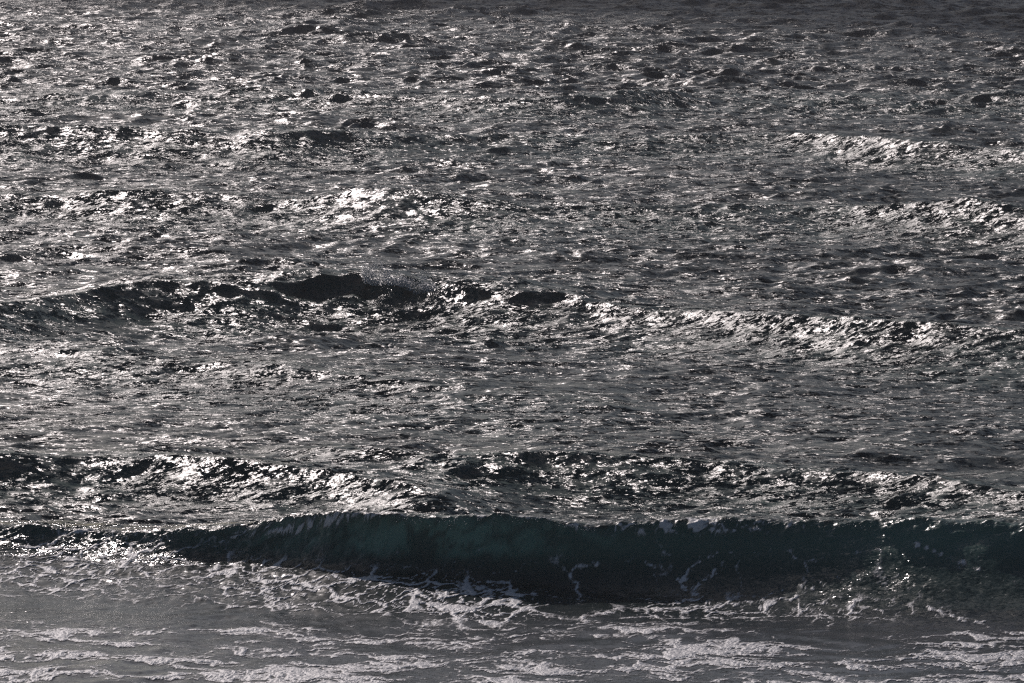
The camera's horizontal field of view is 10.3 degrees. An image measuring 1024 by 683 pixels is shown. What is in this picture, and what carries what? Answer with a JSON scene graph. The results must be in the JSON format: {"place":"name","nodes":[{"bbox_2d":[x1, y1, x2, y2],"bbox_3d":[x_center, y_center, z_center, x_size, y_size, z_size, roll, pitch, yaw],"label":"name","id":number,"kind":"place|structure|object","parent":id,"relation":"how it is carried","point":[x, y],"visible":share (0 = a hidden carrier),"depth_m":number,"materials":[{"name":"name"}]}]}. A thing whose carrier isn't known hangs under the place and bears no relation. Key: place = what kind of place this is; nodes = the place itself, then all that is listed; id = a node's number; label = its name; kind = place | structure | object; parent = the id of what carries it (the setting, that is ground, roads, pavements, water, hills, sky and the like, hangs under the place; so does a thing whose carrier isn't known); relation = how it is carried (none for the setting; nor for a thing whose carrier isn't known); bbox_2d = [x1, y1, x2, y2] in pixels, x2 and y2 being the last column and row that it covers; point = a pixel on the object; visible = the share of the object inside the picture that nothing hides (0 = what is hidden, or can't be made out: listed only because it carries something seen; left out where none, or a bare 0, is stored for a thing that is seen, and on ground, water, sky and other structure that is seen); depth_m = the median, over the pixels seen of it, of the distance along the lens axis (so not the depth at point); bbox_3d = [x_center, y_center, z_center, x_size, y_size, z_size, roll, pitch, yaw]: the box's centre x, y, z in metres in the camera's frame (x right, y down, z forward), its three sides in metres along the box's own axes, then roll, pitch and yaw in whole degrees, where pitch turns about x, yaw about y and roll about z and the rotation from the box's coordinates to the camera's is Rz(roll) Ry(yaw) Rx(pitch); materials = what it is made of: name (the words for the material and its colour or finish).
{"place":"outdoors","nodes":[
{"label":"outdoors","id":0,"kind":"place"},
{"bbox_2d":[0,0,1023,682],"bbox_3d":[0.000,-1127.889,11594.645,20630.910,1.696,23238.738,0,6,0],"label":"water","id":1,"kind":"structure","parent":0,"point":[714,404],"depth_m":147.32,"materials":[{"name":"grey liquid"}]},
{"bbox_2d":[0,448,531,515],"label":"swell wave","id":2,"kind":"object","parent":1,"relation":"on","point":[35,478],"visible":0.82,"depth_m":101.12,"materials":[{"name":"liquid"}]},
{"bbox_2d":[0,246,623,341],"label":"swell wave","id":3,"kind":"object","parent":1,"relation":"on","point":[383,299],"visible":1,"depth_m":134.17,"materials":[{"name":"liquid"}]},
{"bbox_2d":[0,342,631,430],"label":"swell wave","id":4,"kind":"object","parent":1,"relation":"on","point":[96,369],"visible":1,"depth_m":118.97,"materials":[{"name":"liquid"}]},
{"bbox_2d":[0,505,1023,640],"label":"breaking wave","id":5,"kind":"object","parent":1,"relation":"on","point":[942,577],"visible":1,"depth_m":88.72,"materials":[{"name":"liquid"}]},
{"bbox_2d":[0,187,1023,249],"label":"swell wave","id":6,"kind":"object","parent":1,"relation":"on","point":[984,223],"visible":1,"depth_m":161.92,"materials":[{"name":"liquid"}]},
{"bbox_2d":[0,123,1023,178],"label":"swell wave","id":7,"kind":"object","parent":1,"relation":"on","point":[292,146],"visible":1,"depth_m":191.86,"materials":[{"name":"liquid"}]},
{"bbox_2d":[0,85,1023,120],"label":"swell wave","id":8,"kind":"object","parent":1,"relation":"on","point":[648,103],"visible":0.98,"depth_m":220.38,"materials":[{"name":"liquid"}]},
{"bbox_2d":[0,557,1023,682],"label":"foam","id":9,"kind":"object","parent":1,"relation":"on","point":[679,650],"visible":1,"depth_m":83.44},
{"bbox_2d":[263,445,1023,518],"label":"swell wave","id":10,"kind":"object","parent":1,"relation":"on","point":[597,481],"visible":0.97,"depth_m":100.67,"materials":[{"name":"liquid"}]},
{"bbox_2d":[464,276,1023,379],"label":"swell wave","id":11,"kind":"object","parent":1,"relation":"on","point":[958,349],"visible":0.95,"depth_m":126.42,"materials":[{"name":"liquid"}]}
]}

